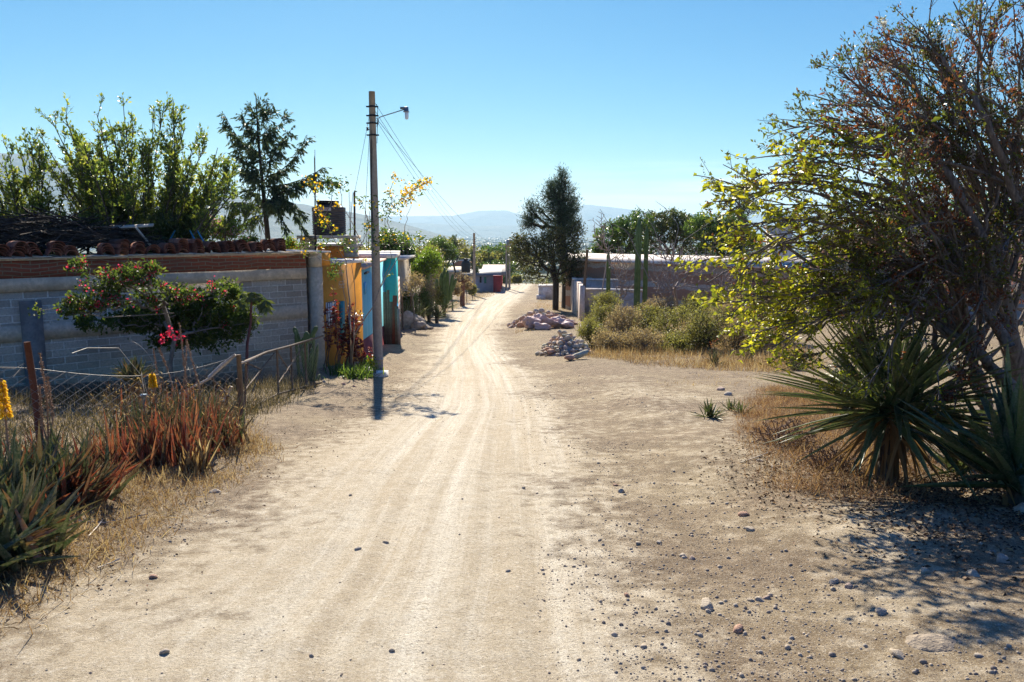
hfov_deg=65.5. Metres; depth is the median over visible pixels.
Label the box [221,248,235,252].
clay tile
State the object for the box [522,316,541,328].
sack
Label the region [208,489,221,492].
stone
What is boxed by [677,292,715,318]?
roadside bush
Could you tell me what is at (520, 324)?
boulder
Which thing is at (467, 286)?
hedge bush
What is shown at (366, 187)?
overhead wire
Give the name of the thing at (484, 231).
hills
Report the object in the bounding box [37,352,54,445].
aloe flower spike
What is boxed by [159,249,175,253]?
clay tile
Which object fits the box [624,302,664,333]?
roadside bush
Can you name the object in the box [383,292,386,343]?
wooden plank
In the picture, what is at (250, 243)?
clay tile
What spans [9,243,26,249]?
clay tile
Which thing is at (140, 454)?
aloe
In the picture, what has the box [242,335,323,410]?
rustic gate
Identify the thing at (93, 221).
yard bush
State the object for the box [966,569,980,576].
stone
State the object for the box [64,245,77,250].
clay tile
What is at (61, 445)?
aloe
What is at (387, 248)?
roadside tree
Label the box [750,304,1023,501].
agave
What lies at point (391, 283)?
turquoise house
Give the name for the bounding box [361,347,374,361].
red leaved plant
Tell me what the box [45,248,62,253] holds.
clay tile
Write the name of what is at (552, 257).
spreading tree
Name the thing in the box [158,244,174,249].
clay tile
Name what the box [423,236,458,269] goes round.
roadside tree
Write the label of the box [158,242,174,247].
clay tile
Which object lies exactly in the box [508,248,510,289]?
utility pole
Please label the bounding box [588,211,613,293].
bare shrub
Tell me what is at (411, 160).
overhead wire
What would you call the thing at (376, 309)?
utility pole
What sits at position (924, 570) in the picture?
stone
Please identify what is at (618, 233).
dense tree
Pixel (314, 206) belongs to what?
rebar bundle
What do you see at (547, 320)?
sack
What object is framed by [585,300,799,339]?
dry grass
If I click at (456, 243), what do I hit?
slim conifer
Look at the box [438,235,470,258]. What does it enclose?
town tree
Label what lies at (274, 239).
clay tile
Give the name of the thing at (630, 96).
sky
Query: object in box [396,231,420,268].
roadside tree
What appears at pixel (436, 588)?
ground
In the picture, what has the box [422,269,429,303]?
organ cactus
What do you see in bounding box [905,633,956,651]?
boulder
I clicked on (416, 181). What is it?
overhead wire
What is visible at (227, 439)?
aloe
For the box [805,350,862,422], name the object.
agave
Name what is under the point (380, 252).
slab house
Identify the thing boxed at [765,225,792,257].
white hut
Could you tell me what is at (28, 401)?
fence
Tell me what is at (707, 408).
yucca
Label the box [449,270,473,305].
pollard tree
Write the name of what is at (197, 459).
aloe
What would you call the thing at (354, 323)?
red leaved plant
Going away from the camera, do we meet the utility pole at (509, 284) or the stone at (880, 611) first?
the stone at (880, 611)
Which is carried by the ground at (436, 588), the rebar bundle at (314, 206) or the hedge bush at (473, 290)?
the hedge bush at (473, 290)
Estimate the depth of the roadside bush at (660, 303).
31.94 m
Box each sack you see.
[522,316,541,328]
[532,313,558,325]
[533,322,550,329]
[550,316,573,327]
[558,320,574,327]
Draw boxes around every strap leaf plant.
[318,356,367,375]
[324,362,373,379]
[349,362,383,377]
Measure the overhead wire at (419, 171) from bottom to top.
4.476 m
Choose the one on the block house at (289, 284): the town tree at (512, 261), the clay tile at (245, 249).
the clay tile at (245, 249)
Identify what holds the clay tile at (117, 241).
on the clay tile
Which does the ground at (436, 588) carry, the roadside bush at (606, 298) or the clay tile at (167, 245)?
the roadside bush at (606, 298)
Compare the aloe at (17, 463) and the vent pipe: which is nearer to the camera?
the aloe at (17, 463)
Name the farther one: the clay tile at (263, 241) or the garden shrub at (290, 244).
the garden shrub at (290, 244)
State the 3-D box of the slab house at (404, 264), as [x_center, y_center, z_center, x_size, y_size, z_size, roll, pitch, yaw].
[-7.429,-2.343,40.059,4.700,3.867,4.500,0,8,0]
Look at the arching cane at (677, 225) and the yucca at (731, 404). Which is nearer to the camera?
the yucca at (731, 404)
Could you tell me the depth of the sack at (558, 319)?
36.54 m
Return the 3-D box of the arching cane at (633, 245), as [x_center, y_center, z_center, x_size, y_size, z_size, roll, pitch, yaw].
[4.777,-4.124,33.754,2.150,2.945,0.044,0,8,0]
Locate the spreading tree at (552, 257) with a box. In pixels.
[507,215,592,309]
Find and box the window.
[326,301,336,327]
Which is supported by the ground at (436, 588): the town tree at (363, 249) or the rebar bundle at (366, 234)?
the town tree at (363, 249)
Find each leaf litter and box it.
[0,369,435,632]
[689,431,1023,595]
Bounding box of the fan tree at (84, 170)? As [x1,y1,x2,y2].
[23,92,261,252]
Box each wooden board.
[102,223,153,229]
[135,227,150,245]
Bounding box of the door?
[339,301,344,341]
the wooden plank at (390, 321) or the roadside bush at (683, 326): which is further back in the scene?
the wooden plank at (390, 321)
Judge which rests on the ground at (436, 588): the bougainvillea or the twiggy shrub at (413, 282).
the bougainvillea
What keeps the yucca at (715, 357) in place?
on the ground at (436, 588)
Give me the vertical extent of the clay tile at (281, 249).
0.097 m
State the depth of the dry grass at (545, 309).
50.01 m
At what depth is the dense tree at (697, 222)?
64.67 m
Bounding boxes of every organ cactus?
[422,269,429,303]
[606,253,610,292]
[634,220,641,327]
[642,226,648,305]
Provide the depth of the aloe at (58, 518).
5.02 m
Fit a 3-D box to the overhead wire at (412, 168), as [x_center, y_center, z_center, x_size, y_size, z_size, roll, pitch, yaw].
[-3.538,-8.020,50.035,0.012,3.533,62.221,0,8,-1]
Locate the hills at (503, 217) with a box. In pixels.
[367,205,1017,235]
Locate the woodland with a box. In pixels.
[76,236,816,273]
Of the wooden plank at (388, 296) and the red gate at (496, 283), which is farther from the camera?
the red gate at (496, 283)
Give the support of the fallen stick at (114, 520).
on the ground at (436, 588)
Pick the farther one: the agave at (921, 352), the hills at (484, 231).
the hills at (484, 231)
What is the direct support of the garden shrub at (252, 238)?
on the ground at (436, 588)
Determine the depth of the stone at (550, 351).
23.15 m
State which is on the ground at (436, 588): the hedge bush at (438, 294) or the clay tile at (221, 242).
the hedge bush at (438, 294)
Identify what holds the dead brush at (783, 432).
on the ground at (436, 588)
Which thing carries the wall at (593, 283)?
on the ground at (436, 588)
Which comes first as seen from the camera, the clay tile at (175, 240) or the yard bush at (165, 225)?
the clay tile at (175, 240)
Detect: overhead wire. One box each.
[363,148,368,243]
[375,103,467,232]
[376,118,503,246]
[376,120,472,239]
[378,116,469,236]
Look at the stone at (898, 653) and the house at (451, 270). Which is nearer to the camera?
the stone at (898, 653)
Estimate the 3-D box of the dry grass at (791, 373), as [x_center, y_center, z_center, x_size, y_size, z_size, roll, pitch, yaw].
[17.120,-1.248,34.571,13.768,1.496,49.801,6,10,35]
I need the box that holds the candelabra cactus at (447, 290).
[435,268,456,304]
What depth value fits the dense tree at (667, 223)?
68.59 m
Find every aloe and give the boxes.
[0,411,144,505]
[0,429,90,507]
[0,459,103,558]
[0,468,101,585]
[1,430,95,460]
[40,440,156,511]
[73,428,121,464]
[88,387,221,445]
[91,411,197,473]
[103,385,244,442]
[103,391,230,473]
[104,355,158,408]
[110,378,223,426]
[172,438,220,474]
[174,397,254,452]
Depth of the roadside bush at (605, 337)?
24.56 m
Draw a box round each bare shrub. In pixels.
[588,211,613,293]
[604,245,633,322]
[645,235,719,325]
[649,263,677,304]
[707,271,741,329]
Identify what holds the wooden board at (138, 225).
on the firewood heap at (138, 236)
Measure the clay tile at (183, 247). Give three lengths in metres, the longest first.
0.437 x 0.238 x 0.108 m
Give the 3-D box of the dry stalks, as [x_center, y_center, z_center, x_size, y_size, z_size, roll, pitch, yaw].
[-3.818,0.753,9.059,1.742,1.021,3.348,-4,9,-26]
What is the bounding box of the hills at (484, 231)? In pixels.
[402,223,751,236]
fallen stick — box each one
[69,514,147,522]
[740,448,778,462]
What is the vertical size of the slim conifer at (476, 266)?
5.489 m
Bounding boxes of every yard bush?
[62,212,107,253]
[84,195,142,224]
[124,211,189,252]
[164,208,216,246]
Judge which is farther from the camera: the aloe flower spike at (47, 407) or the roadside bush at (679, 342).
the roadside bush at (679, 342)
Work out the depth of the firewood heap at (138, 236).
17.19 m
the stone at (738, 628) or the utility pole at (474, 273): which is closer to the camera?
the stone at (738, 628)
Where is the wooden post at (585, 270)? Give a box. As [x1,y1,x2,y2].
[583,249,588,291]
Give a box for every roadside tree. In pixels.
[367,224,403,251]
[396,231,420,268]
[411,242,444,318]
[417,241,447,308]
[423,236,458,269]
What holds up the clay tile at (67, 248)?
on the clay tile at (73, 252)
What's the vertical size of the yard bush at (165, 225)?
3.790 m
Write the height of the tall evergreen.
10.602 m
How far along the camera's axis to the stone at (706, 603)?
4.21 m
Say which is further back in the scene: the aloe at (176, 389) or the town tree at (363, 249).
the town tree at (363, 249)
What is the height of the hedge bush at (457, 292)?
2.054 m
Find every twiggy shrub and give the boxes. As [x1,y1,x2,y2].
[400,269,425,324]
[418,274,439,300]
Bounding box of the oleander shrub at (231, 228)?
[207,214,249,240]
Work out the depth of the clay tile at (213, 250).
17.16 m
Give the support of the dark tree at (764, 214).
on the ground at (436, 588)
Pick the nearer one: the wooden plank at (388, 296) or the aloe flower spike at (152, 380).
the aloe flower spike at (152, 380)
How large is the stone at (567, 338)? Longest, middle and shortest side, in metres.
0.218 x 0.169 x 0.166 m
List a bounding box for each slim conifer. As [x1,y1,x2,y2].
[449,237,459,277]
[468,248,480,272]
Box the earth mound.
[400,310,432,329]
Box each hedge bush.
[402,288,417,308]
[415,287,433,316]
[430,282,443,306]
[452,282,461,296]
[459,277,473,301]
[467,284,478,298]
[510,274,522,284]
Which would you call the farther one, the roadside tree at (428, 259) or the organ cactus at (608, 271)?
the roadside tree at (428, 259)
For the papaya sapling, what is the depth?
13.88 m
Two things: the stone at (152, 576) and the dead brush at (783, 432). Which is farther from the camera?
the dead brush at (783, 432)
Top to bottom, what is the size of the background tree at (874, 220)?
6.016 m
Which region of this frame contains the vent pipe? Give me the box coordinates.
[353,190,356,234]
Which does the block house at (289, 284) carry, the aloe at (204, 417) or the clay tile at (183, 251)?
the clay tile at (183, 251)
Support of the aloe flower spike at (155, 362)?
on the ground at (436, 588)
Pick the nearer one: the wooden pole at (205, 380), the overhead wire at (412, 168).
the wooden pole at (205, 380)
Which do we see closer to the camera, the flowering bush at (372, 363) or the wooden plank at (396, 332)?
the flowering bush at (372, 363)
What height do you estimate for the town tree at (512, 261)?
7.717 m
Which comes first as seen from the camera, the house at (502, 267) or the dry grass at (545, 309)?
the dry grass at (545, 309)
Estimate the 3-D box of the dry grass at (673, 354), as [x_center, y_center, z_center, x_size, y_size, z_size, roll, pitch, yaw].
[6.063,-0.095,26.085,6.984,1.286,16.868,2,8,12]
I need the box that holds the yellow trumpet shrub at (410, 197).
[296,171,438,366]
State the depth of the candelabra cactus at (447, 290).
45.92 m
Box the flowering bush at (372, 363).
[359,355,381,369]
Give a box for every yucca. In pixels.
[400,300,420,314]
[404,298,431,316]
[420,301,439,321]
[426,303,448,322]
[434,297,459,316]
[688,397,727,419]
[701,348,733,366]
[720,398,737,410]
[726,401,755,413]
[733,344,762,361]
[779,354,808,370]
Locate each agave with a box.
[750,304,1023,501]
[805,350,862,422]
[851,338,931,376]
[888,338,1023,506]
[909,427,988,479]
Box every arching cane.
[600,209,648,277]
[643,212,666,260]
[653,210,722,298]
[657,202,678,260]
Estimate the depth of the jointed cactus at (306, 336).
15.74 m
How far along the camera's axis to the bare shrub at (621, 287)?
36.79 m
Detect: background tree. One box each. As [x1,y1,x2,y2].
[853,201,912,232]
[930,191,1009,233]
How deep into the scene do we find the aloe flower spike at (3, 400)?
6.02 m
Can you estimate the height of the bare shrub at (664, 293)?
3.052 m
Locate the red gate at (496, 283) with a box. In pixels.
[493,275,500,291]
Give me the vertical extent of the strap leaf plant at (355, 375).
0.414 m
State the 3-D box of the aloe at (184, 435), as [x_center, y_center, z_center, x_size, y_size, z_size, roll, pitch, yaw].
[-3.352,0.882,7.770,1.123,0.724,1.335,0,8,0]
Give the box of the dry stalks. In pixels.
[85,368,257,461]
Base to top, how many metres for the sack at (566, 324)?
0.374 m
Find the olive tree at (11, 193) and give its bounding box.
[0,127,88,254]
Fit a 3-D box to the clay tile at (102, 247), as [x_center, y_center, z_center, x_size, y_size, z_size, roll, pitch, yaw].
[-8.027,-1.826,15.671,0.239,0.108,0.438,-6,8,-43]
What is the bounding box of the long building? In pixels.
[566,253,810,309]
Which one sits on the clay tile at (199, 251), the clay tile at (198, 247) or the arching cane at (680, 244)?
the clay tile at (198, 247)
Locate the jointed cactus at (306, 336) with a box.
[293,326,319,380]
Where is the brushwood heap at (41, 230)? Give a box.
[0,200,160,255]
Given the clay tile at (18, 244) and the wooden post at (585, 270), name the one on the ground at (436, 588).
the wooden post at (585, 270)
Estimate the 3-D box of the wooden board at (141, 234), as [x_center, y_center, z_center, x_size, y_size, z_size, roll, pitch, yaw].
[-7.801,-2.204,16.857,0.030,0.500,0.080,-45,35,-24]
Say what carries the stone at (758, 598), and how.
on the ground at (436, 588)
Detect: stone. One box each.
[149,574,157,578]
[159,648,169,654]
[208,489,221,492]
[547,349,554,354]
[564,335,571,340]
[700,598,713,610]
[733,624,743,632]
[738,511,749,516]
[745,526,754,530]
[754,596,764,601]
[828,578,838,583]
[844,583,852,588]
[875,607,886,614]
[889,648,903,658]
[920,567,929,573]
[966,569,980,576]
[996,553,1009,562]
[1012,503,1023,513]
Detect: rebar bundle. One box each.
[314,156,315,249]
[348,196,353,234]
[366,211,369,248]
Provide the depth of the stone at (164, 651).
3.65 m
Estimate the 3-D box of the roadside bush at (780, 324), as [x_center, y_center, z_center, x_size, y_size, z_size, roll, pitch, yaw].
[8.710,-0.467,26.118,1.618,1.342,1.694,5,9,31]
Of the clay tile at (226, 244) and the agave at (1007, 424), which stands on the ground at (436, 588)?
the agave at (1007, 424)
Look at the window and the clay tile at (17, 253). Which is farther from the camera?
the window
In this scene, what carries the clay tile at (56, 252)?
on the block house at (289, 284)
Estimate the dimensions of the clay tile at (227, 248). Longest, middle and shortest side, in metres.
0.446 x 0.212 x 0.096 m
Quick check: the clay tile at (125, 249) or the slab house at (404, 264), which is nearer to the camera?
the clay tile at (125, 249)
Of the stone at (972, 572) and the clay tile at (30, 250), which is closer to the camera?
the stone at (972, 572)
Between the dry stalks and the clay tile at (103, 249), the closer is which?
the dry stalks
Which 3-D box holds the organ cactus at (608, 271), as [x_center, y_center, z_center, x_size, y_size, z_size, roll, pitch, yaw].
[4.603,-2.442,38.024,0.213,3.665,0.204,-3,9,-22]
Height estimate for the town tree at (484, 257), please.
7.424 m
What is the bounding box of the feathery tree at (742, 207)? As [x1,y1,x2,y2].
[724,183,758,219]
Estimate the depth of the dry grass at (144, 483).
5.88 m
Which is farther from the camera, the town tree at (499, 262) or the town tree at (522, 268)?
the town tree at (522, 268)
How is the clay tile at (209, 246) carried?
on the clay tile at (212, 247)
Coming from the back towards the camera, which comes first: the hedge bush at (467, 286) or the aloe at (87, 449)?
the hedge bush at (467, 286)
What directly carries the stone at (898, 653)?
on the ground at (436, 588)
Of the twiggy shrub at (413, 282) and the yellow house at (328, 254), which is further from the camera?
the twiggy shrub at (413, 282)
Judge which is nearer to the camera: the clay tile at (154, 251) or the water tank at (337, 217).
the clay tile at (154, 251)
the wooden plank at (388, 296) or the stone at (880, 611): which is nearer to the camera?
the stone at (880, 611)
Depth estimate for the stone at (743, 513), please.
5.84 m
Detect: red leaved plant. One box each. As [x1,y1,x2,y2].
[321,285,341,370]
[335,302,354,365]
[344,310,366,369]
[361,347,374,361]
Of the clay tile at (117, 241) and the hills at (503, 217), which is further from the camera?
the hills at (503, 217)
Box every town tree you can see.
[337,239,370,250]
[413,244,480,259]
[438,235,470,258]
[464,247,504,267]
[475,240,520,268]
[478,259,519,273]
[496,249,544,283]
[503,271,522,278]
[512,261,533,273]
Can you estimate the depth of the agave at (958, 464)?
6.97 m
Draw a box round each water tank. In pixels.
[312,200,345,234]
[461,258,469,272]
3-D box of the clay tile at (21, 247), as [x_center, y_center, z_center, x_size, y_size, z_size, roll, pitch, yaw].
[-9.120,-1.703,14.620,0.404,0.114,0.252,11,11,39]
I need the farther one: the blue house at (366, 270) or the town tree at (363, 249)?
the town tree at (363, 249)
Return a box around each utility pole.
[366,91,408,367]
[472,233,475,295]
[505,244,506,290]
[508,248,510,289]
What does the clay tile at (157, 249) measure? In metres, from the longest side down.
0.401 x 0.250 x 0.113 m
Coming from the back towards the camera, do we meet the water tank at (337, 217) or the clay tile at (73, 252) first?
the water tank at (337, 217)
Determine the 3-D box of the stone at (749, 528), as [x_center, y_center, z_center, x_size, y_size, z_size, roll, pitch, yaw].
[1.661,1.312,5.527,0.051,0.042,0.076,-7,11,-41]
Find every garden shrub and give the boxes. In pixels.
[238,231,267,241]
[283,232,302,249]
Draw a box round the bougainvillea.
[28,253,262,385]
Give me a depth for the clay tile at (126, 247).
15.77 m
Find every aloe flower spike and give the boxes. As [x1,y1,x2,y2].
[0,378,13,467]
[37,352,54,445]
[148,371,157,405]
[152,348,162,411]
[158,339,188,402]
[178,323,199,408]
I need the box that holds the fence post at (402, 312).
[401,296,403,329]
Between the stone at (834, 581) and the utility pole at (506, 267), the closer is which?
the stone at (834, 581)
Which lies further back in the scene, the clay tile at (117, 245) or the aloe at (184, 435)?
the clay tile at (117, 245)
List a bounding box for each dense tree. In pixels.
[589,208,657,254]
[630,206,700,255]
[681,207,764,255]
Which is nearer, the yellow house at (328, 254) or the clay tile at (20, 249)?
the clay tile at (20, 249)
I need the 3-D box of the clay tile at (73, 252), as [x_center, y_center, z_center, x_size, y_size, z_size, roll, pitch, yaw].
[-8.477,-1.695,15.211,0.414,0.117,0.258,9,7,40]
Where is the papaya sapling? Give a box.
[231,292,274,390]
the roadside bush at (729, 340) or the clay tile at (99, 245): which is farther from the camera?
the roadside bush at (729, 340)
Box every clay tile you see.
[6,241,28,246]
[6,251,24,256]
[8,248,26,253]
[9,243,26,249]
[10,246,26,251]
[24,251,42,256]
[26,249,40,253]
[44,250,61,255]
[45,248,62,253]
[46,241,65,246]
[47,245,63,251]
[62,250,79,255]
[63,247,78,252]
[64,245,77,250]
[96,245,114,250]
[97,243,112,248]
[97,248,113,252]
[97,250,114,254]
[105,243,128,247]
[108,239,129,243]
[114,246,128,250]
[114,248,128,252]
[114,250,127,254]
[129,245,144,249]
[129,250,144,254]
[145,247,159,251]
[145,249,158,253]
[146,244,160,249]
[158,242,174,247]
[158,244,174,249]
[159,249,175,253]
[160,247,175,251]
[168,238,187,242]
[169,240,187,244]
[175,246,188,251]
[176,249,188,253]
[187,239,201,242]
[188,249,204,253]
[189,246,204,251]
[202,241,218,246]
[204,246,220,250]
[204,248,220,252]
[205,244,219,248]
[217,241,232,243]
[219,242,234,246]
[220,246,234,250]
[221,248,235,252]
[232,239,246,243]
[235,247,251,251]
[247,241,262,246]
[251,248,262,251]
[260,239,273,243]
[270,238,285,241]
[270,247,285,251]
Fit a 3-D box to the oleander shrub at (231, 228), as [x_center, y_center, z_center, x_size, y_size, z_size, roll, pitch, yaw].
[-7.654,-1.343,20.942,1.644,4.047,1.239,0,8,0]
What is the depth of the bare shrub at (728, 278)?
30.99 m
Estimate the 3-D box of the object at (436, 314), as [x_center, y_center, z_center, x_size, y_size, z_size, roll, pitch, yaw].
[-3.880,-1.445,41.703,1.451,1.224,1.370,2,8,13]
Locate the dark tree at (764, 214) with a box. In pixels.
[761,207,796,224]
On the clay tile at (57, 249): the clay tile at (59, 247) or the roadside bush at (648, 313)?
the clay tile at (59, 247)
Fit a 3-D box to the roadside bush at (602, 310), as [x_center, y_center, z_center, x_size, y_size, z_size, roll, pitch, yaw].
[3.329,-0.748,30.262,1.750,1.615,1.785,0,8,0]
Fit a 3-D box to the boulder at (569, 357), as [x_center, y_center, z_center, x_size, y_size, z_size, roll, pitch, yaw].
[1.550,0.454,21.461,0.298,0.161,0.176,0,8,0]
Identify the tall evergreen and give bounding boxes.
[516,161,587,308]
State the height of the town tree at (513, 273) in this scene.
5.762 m
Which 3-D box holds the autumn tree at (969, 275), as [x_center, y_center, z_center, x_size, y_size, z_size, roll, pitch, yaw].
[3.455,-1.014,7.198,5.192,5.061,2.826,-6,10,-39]
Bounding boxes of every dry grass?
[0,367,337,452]
[0,419,301,640]
[426,290,502,319]
[515,298,577,333]
[584,321,835,372]
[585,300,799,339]
[654,316,1022,387]
[717,382,987,509]
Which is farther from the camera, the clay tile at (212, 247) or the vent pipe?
the vent pipe
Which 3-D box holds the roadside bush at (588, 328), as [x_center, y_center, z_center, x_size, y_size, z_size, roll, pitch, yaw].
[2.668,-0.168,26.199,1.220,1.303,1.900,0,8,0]
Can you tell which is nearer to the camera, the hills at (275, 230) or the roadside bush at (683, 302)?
the roadside bush at (683, 302)
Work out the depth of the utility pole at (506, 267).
95.47 m
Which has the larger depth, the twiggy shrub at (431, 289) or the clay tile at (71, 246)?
the twiggy shrub at (431, 289)
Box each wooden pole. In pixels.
[179,378,210,394]
[208,353,235,378]
[211,377,229,396]
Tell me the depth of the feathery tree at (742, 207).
83.50 m
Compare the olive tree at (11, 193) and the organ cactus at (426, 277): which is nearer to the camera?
the olive tree at (11, 193)
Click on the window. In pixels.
(329, 305)
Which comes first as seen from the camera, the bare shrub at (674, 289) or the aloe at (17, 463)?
the aloe at (17, 463)
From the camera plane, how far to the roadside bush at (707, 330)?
24.06 m
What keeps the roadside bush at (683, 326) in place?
on the ground at (436, 588)
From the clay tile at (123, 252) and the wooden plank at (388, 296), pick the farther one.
the wooden plank at (388, 296)
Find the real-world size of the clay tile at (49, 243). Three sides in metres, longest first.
0.404 x 0.252 x 0.114 m
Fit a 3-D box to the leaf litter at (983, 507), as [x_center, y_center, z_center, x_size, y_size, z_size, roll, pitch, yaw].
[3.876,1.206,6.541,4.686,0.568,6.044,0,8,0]
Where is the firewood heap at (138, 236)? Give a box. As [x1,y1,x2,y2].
[82,220,168,252]
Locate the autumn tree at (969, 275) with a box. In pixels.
[668,0,1023,458]
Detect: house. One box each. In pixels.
[0,250,325,387]
[267,243,364,365]
[359,251,400,252]
[359,253,399,305]
[359,258,386,358]
[397,254,415,312]
[448,266,460,285]
[454,258,470,268]
[459,269,501,291]
[482,265,504,288]
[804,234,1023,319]
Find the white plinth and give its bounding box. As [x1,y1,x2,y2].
[536,285,552,299]
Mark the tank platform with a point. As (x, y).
(350, 246)
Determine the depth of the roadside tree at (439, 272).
51.62 m
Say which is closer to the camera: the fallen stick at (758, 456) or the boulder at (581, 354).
the fallen stick at (758, 456)
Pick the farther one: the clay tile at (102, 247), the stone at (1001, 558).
the clay tile at (102, 247)
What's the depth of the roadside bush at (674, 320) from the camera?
26.99 m
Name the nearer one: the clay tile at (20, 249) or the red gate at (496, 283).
the clay tile at (20, 249)
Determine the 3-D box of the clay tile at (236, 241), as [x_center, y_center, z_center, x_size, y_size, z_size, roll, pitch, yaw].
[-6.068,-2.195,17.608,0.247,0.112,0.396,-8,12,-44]
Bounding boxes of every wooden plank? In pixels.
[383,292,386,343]
[386,290,389,343]
[389,302,392,343]
[392,295,396,343]
[395,306,397,344]
[397,309,400,344]
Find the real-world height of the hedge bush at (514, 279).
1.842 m
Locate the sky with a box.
[0,0,1023,216]
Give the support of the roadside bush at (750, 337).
on the ground at (436, 588)
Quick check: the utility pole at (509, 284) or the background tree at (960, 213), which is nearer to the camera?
the background tree at (960, 213)
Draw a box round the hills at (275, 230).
[0,153,469,245]
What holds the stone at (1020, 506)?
on the ground at (436, 588)
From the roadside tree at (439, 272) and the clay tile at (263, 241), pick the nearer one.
the clay tile at (263, 241)
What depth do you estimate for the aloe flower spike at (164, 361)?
9.12 m
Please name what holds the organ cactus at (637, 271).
on the ground at (436, 588)
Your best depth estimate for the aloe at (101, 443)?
7.55 m
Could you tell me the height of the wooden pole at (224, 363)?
0.350 m
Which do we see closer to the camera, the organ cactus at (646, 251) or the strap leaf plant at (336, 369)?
the strap leaf plant at (336, 369)
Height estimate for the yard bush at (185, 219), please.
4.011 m
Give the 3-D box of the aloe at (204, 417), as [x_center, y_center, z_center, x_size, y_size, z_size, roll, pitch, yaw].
[-3.591,0.842,8.827,1.520,0.722,1.499,0,8,0]
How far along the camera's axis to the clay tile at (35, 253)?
14.73 m
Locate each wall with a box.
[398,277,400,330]
[570,277,584,320]
[572,278,618,312]
[585,288,642,317]
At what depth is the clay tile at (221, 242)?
17.33 m
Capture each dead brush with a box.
[743,416,826,448]
[793,443,868,474]
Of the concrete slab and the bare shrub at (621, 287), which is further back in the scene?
the bare shrub at (621, 287)
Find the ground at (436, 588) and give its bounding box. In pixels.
[0,236,1023,681]
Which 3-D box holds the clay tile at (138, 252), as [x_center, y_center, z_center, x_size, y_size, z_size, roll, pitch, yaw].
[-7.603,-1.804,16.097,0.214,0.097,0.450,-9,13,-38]
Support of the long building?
on the ground at (436, 588)
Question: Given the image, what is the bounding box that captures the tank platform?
[297,235,360,256]
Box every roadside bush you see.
[574,316,603,348]
[578,300,617,330]
[587,289,623,319]
[590,325,630,350]
[600,302,641,339]
[621,324,669,352]
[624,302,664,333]
[639,293,679,322]
[642,299,698,340]
[654,327,695,353]
[671,319,717,349]
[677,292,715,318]
[680,299,731,351]
[702,295,745,327]
[716,315,753,351]
[732,298,779,325]
[737,323,785,352]
[756,309,799,338]
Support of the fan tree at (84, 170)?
on the ground at (436, 588)
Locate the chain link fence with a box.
[0,340,245,453]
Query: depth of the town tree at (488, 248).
138.42 m
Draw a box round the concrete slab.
[371,370,388,376]
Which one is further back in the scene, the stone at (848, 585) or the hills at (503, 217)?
the hills at (503, 217)
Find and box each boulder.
[517,322,523,327]
[564,355,574,360]
[573,349,588,358]
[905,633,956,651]
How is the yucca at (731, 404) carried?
on the ground at (436, 588)
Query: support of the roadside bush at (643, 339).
on the ground at (436, 588)
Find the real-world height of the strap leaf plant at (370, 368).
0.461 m
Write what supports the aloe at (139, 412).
on the ground at (436, 588)
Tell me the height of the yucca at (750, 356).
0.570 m
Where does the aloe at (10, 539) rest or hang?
on the ground at (436, 588)
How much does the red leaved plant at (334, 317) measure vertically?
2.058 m
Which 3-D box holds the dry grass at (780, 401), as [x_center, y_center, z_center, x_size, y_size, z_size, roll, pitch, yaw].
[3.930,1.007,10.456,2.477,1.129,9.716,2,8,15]
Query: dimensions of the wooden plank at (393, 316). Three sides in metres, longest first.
1.741 x 0.150 x 0.043 m
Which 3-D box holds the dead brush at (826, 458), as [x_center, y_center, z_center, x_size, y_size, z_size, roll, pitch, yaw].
[3.033,1.176,7.495,0.754,0.401,0.739,0,8,0]
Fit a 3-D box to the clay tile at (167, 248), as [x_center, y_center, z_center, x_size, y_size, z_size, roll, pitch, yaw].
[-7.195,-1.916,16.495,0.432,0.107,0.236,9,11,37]
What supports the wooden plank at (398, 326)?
on the ground at (436, 588)
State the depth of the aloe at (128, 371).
10.28 m
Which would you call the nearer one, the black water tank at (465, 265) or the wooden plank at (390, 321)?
the wooden plank at (390, 321)
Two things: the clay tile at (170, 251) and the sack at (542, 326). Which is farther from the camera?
the sack at (542, 326)
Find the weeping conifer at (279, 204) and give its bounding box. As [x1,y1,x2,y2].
[217,92,342,243]
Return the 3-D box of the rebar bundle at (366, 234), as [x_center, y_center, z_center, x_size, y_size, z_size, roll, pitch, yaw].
[-4.407,-3.373,24.263,0.186,1.192,0.146,0,8,0]

